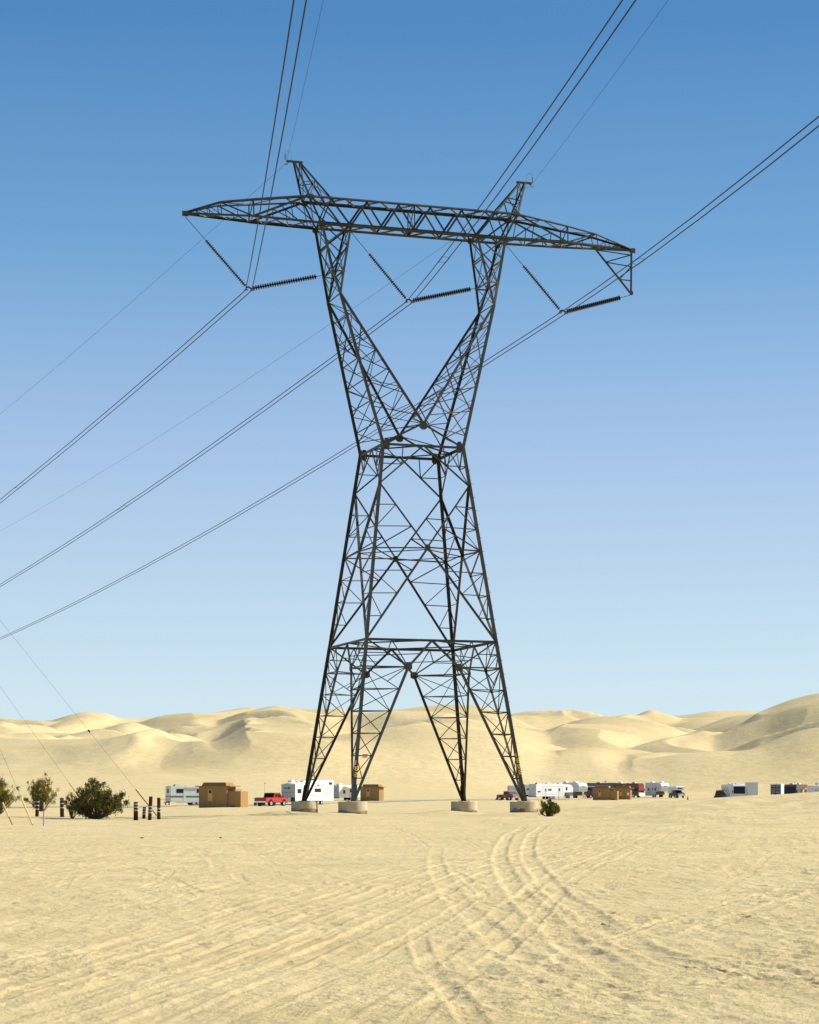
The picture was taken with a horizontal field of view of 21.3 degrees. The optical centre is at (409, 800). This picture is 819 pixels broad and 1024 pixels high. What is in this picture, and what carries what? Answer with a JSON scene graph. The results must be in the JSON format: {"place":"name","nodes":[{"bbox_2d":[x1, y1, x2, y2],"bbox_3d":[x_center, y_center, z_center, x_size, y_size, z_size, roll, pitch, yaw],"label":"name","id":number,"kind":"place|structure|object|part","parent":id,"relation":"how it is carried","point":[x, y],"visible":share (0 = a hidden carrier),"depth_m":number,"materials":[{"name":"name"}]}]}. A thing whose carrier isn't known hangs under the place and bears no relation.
{"place":"outdoors","nodes":[
{"label":"outdoors","id":0,"kind":"place"},
{"bbox_2d":[0,798,672,807],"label":"pavement","id":1,"kind":"structure","parent":0,"point":[377,801],"depth_m":419.71,"materials":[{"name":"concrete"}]},
{"bbox_2d":[161,784,200,804],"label":"motorhome","id":2,"kind":"object","parent":1,"relation":"on","point":[179,793],"visible":0.57,"depth_m":338.03,"materials":[{"name":"white paint"}]},
{"bbox_2d":[176,789,183,792],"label":"window","id":3,"kind":"structure","parent":2,"relation":"in","point":[177,790],"depth_m":337.52,"materials":[{"name":"black paint"}]},
{"bbox_2d":[183,789,185,801],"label":"door","id":4,"kind":"structure","parent":2,"relation":"in","point":[184,794],"depth_m":337.89,"materials":[{"name":"white paint"}]},
{"bbox_2d":[529,783,572,798],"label":"travel trailer","id":5,"kind":"object","parent":1,"relation":"on","point":[550,790],"visible":0.95,"depth_m":487.69,"materials":[{"name":"white paint"}]},
{"bbox_2d":[0,776,818,1023],"bbox_3d":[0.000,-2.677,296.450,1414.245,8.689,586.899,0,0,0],"label":"sand ground","id":6,"kind":"structure","parent":0,"point":[705,909],"depth_m":30.81,"materials":[{"name":"beige sand"}]},
{"bbox_2d":[0,777,21,813],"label":"desert shrub","id":7,"kind":"object","parent":6,"relation":"on","point":[6,798],"visible":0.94,"depth_m":168.76,"materials":[{"name":"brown plant"}]},
{"bbox_2d":[35,799,38,816],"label":"timber post","id":8,"kind":"object","parent":6,"relation":"on","point":[37,809],"visible":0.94,"depth_m":152.89,"materials":[{"name":"brown wood"}]},
{"bbox_2d":[24,773,59,810],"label":"desert shrub","id":9,"kind":"object","parent":6,"relation":"on","point":[39,791],"visible":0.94,"depth_m":216.01,"materials":[{"name":"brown plant"}]},
{"bbox_2d":[43,803,44,825],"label":"marker post","id":10,"kind":"object","parent":6,"relation":"on","point":[43,814],"visible":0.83,"depth_m":116.46,"materials":[{"name":"grey paint"}]},
{"bbox_2d":[60,798,63,816],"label":"timber post","id":11,"kind":"object","parent":6,"relation":"on","point":[61,808],"visible":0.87,"depth_m":149.88,"materials":[{"name":"brown wood"}]},
{"bbox_2d":[61,791,76,818],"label":"desert shrub","id":12,"kind":"object","parent":6,"relation":"on","point":[67,797],"visible":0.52,"depth_m":144.94,"materials":[{"name":"green plant"}]},
{"bbox_2d":[67,776,129,818],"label":"desert shrub","id":13,"kind":"object","parent":6,"relation":"on","point":[104,803],"visible":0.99,"depth_m":142.57,"materials":[{"name":"green plant"}]},
{"bbox_2d":[134,802,137,819],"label":"timber post","id":14,"kind":"object","parent":6,"relation":"on","point":[135,810],"visible":0.95,"depth_m":140.37,"materials":[{"name":"brown wood"}]},
{"bbox_2d":[142,807,145,818],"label":"timber post","id":15,"kind":"object","parent":6,"relation":"on","point":[144,813],"visible":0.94,"depth_m":146.90,"materials":[{"name":"brown wood"}]},
{"bbox_2d":[148,796,152,819],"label":"timber post","id":16,"kind":"object","parent":6,"relation":"on","point":[150,808],"visible":0.93,"depth_m":140.40,"materials":[{"name":"brown wood"}]},
{"bbox_2d":[157,798,160,818],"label":"timber post","id":17,"kind":"object","parent":6,"relation":"on","point":[158,808],"visible":0.9,"depth_m":142.91,"materials":[{"name":"brown wood"}]},
{"bbox_2d":[195,782,247,807],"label":"restroom hut","id":18,"kind":"object","parent":6,"relation":"on","point":[218,794],"visible":0.88,"depth_m":273.88,"materials":[{"name":"beige paint"}]},
{"bbox_2d":[208,789,212,805],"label":"door","id":19,"kind":"structure","parent":18,"relation":"in","point":[210,791],"depth_m":273.96,"materials":[{"name":"brown wood"}]},
{"bbox_2d":[254,783,288,805],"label":"pickup truck","id":20,"kind":"object","parent":6,"relation":"on","point":[271,799],"visible":0.99,"depth_m":305.56,"materials":[{"name":"red paint"}]},
{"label":"rear window","id":21,"kind":"part","parent":20,"relation":"part of","materials":[{"name":"black glass"}]},
{"bbox_2d":[291,801,317,812],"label":"concrete pier","id":22,"kind":"structure","parent":6,"relation":"on","point":[306,806],"depth_m":158.30,"materials":[{"name":"beige concrete"}]},
{"bbox_2d":[182,150,634,800],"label":"transmission tower","id":23,"kind":"structure","parent":22,"relation":"on","point":[324,226],"depth_m":154.43,"materials":[{"name":"metal"}]},
{"bbox_2d":[4,3,322,410],"bbox_3d":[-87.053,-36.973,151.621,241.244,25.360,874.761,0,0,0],"label":"earth wire","id":24,"kind":"object","parent":23,"relation":"attached to","point":[227,216],"visible":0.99,"depth_m":158.86,"materials":[{"name":"black metal"}]},
{"bbox_2d":[186,218,245,286],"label":"insulator string","id":25,"kind":"object","parent":23,"relation":"hanging from","point":[224,261],"visible":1,"depth_m":150.79,"materials":[{"name":"black"}]},
{"bbox_2d":[253,274,327,290],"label":"insulator string","id":26,"kind":"object","parent":23,"relation":"hanging from","point":[285,282],"visible":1,"depth_m":152.12,"materials":[{"name":"black"}]},
{"bbox_2d":[6,2,666,527],"bbox_3d":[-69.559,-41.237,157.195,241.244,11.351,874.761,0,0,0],"label":"earth wire","id":27,"kind":"object","parent":23,"relation":"attached to","point":[428,256],"visible":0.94,"depth_m":175.17,"materials":[{"name":"black metal"}]},
{"bbox_2d":[351,232,405,298],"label":"insulator string","id":28,"kind":"object","parent":23,"relation":"hanging from","point":[390,279],"visible":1,"depth_m":154.34,"materials":[{"name":"black"}]},
{"bbox_2d":[412,287,479,302],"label":"insulator string","id":29,"kind":"object","parent":23,"relation":"hanging from","point":[452,292],"visible":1,"depth_m":155.65,"materials":[{"name":"black"}]},
{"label":"yoke plate","id":30,"kind":"object","parent":29,"relation":"hanging from","visible":0},
{"bbox_2d":[1,0,622,583],"bbox_3d":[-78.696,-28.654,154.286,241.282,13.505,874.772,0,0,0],"label":"conductor","id":31,"kind":"object","parent":30,"relation":"hanging from","point":[421,282],"visible":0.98,"depth_m":126.97,"materials":[{"name":"black"}]},
{"bbox_2d":[0,0,635,586],"bbox_3d":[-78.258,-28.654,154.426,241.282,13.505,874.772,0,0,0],"label":"conductor","id":32,"kind":"object","parent":30,"relation":"hanging from","point":[430,280],"visible":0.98,"depth_m":125.72,"materials":[{"name":"black"}]},
{"bbox_2d":[506,245,559,309],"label":"insulator string","id":33,"kind":"object","parent":23,"relation":"hanging from","point":[534,279],"visible":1,"depth_m":157.87,"materials":[{"name":"black"}]},
{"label":"yoke plate","id":34,"kind":"object","parent":33,"relation":"hanging from","visible":0},
{"bbox_2d":[0,116,818,637],"bbox_3d":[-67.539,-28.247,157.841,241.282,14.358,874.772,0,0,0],"label":"conductor","id":35,"kind":"object","parent":34,"relation":"hanging from","point":[492,356],"visible":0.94,"depth_m":159.30,"materials":[{"name":"black"}]},
{"bbox_2d":[2,125,818,638],"bbox_3d":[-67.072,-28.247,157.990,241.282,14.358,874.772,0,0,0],"label":"conductor","id":36,"kind":"object","parent":34,"relation":"hanging from","point":[494,359],"visible":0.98,"depth_m":160.96,"materials":[{"name":"black"}]},
{"bbox_2d":[566,295,629,313],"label":"insulator string","id":37,"kind":"object","parent":23,"relation":"hanging from","point":[596,303],"visible":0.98,"depth_m":159.19,"materials":[{"name":"black"}]},
{"bbox_2d":[281,777,332,804],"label":"toy hauler","id":38,"kind":"object","parent":6,"relation":"on","point":[320,793],"visible":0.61,"depth_m":341.93,"materials":[{"name":"white paint"}]},
{"bbox_2d":[333,784,362,799],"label":"travel trailer","id":39,"kind":"object","parent":6,"relation":"on","point":[341,791],"visible":0.53,"depth_m":418.04,"materials":[{"name":"white paint"}]},
{"bbox_2d":[338,801,366,813],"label":"concrete pier","id":40,"kind":"structure","parent":6,"relation":"on","point":[357,807],"depth_m":146.29,"materials":[{"name":"beige concrete"}]},
{"bbox_2d":[360,784,383,800],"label":"restroom hut","id":41,"kind":"object","parent":6,"relation":"on","point":[371,792],"visible":0.93,"depth_m":410.08,"materials":[{"name":"beige paint"}]},
{"bbox_2d":[366,789,369,799],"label":"door","id":42,"kind":"structure","parent":41,"relation":"in","point":[367,790],"depth_m":410.07,"materials":[{"name":"brown wood"}]},
{"bbox_2d":[451,801,476,811],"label":"concrete pier","id":43,"kind":"structure","parent":6,"relation":"on","point":[466,806],"depth_m":162.04,"materials":[{"name":"beige concrete"}]},
{"bbox_2d":[495,791,519,799],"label":"pickup truck","id":44,"kind":"object","parent":6,"relation":"on","point":[508,795],"visible":0.98,"depth_m":443.68,"materials":[{"name":"red paint"}]},
{"bbox_2d":[507,786,513,790],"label":"camper trailer","id":45,"kind":"object","parent":6,"relation":"on","point":[510,788],"visible":0.07,"depth_m":544.08,"materials":[{"name":"grey paint"}]},
{"bbox_2d":[514,785,528,796],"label":"travel trailer","id":46,"kind":"object","parent":6,"relation":"on","point":[527,789],"visible":0.21,"depth_m":521.55,"materials":[{"name":"white paint"}]},
{"bbox_2d":[510,801,537,811],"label":"concrete pier","id":47,"kind":"structure","parent":6,"relation":"on","point":[523,806],"depth_m":150.06,"materials":[{"name":"beige concrete"}]},
{"bbox_2d":[538,798,559,816],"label":"desert shrub","id":48,"kind":"object","parent":6,"relation":"on","point":[550,808],"visible":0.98,"depth_m":135.67,"materials":[{"name":"green plant"}]},
{"bbox_2d":[562,781,587,797],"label":"travel trailer","id":49,"kind":"object","parent":6,"relation":"on","point":[579,789],"visible":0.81,"depth_m":513.42,"materials":[{"name":"white paint"}]},
{"bbox_2d":[583,791,592,797],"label":"pickup truck","id":50,"kind":"object","parent":6,"relation":"on","point":[588,795],"visible":0.5,"depth_m":527.33,"materials":[{"name":"red paint"}]},
{"bbox_2d":[584,781,611,792],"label":"motorhome","id":51,"kind":"object","parent":6,"relation":"on","point":[590,787],"visible":0.27,"depth_m":557.79,"materials":[{"name":"brown paint"}]},
{"bbox_2d":[592,786,618,799],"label":"restroom hut","id":52,"kind":"object","parent":6,"relation":"on","point":[603,793],"visible":0.87,"depth_m":468.05,"materials":[{"name":"beige paint"}]},
{"bbox_2d":[614,786,631,799],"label":"restroom hut","id":53,"kind":"object","parent":6,"relation":"on","point":[625,792],"visible":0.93,"depth_m":486.10,"materials":[{"name":"beige paint"}]},
{"bbox_2d":[611,782,644,797],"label":"motorhome","id":54,"kind":"object","parent":6,"relation":"on","point":[638,789],"visible":0.63,"depth_m":542.76,"materials":[{"name":"red paint"}]},
{"bbox_2d":[645,781,668,796],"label":"travel trailer","id":55,"kind":"object","parent":6,"relation":"on","point":[653,789],"visible":0.99,"depth_m":558.67,"materials":[{"name":"grey paint"}]},
{"bbox_2d":[668,786,684,797],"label":"motorhome","id":56,"kind":"object","parent":6,"relation":"on","point":[675,791],"visible":1,"depth_m":548.07,"materials":[{"name":"paint"}]},
{"bbox_2d":[714,790,729,797],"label":"dune buggy","id":57,"kind":"object","parent":6,"relation":"on","point":[719,793],"visible":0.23,"depth_m":402.71,"materials":[{"name":"black paint"}]},
{"bbox_2d":[721,783,744,796],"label":"motorhome","id":58,"kind":"object","parent":6,"relation":"on","point":[734,789],"visible":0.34,"depth_m":415.67,"materials":[{"name":"white paint"}]},
{"bbox_2d":[745,782,757,795],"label":"cargo trailer","id":59,"kind":"object","parent":6,"relation":"on","point":[751,788],"visible":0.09,"depth_m":407.99,"materials":[{"name":"grey paint"}]},
{"bbox_2d":[770,783,783,794],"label":"cargo trailer","id":60,"kind":"object","parent":6,"relation":"on","point":[776,788],"visible":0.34,"depth_m":412.09,"materials":[{"name":"white paint"}]},
{"bbox_2d":[784,783,806,793],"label":"motorhome","id":61,"kind":"object","parent":6,"relation":"on","point":[790,788],"visible":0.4,"depth_m":426.09,"materials":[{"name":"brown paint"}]},
{"bbox_2d":[808,782,818,791],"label":"travel trailer","id":62,"kind":"object","parent":6,"relation":"on","point":[813,788],"visible":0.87,"depth_m":419.02,"materials":[{"name":"grey paint"}]},
{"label":"utility pole","id":63,"kind":"object","parent":6,"relation":"on","visible":0},
{"bbox_2d":[0,797,12,824],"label":"guy wire","id":64,"kind":"object","parent":63,"relation":"attached to","point":[6,811],"visible":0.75,"depth_m":119.65,"materials":[{"name":"yellow"}]},
{"bbox_2d":[1,752,32,824],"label":"guy wire","id":65,"kind":"object","parent":63,"relation":"attached to","point":[23,804],"visible":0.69,"depth_m":118.31,"materials":[{"name":"yellow"}]},
{"bbox_2d":[1,688,79,797],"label":"guy wire","id":66,"kind":"object","parent":63,"relation":"attached to","point":[49,755],"visible":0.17,"depth_m":143.46,"materials":[{"name":"black metal"}]},
{"bbox_2d":[3,624,156,815],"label":"guy wire","id":67,"kind":"object","parent":63,"relation":"attached to","point":[104,750],"visible":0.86,"depth_m":157.21,"materials":[{"name":"black metal"}]},
{"bbox_2d":[0,693,818,795],"bbox_3d":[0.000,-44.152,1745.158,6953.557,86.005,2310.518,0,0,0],"label":"dunes","id":68,"kind":"structure","parent":0,"point":[710,753],"depth_m":697.36,"materials":[{"name":"beige sand"}]},
{"bbox_2d":[0,0,818,720],"label":"sky","id":69,"kind":"structure","parent":0,"point":[643,465],"materials":[{"name":"blue"}]},
{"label":"yoke plate","id":70,"kind":"object","parent":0,"visible":0},
{"bbox_2d":[0,0,294,499],"bbox_3d":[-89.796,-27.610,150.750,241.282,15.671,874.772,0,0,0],"label":"conductor","id":71,"kind":"object","parent":70,"relation":"hanging from","point":[255,234],"visible":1,"depth_m":116.75,"materials":[{"name":"black"}]},
{"bbox_2d":[0,0,306,502],"bbox_3d":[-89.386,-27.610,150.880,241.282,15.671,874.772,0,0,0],"label":"conductor","id":72,"kind":"object","parent":70,"relation":"hanging from","point":[262,236],"visible":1,"depth_m":117.48,"materials":[{"name":"black"}]}
]}

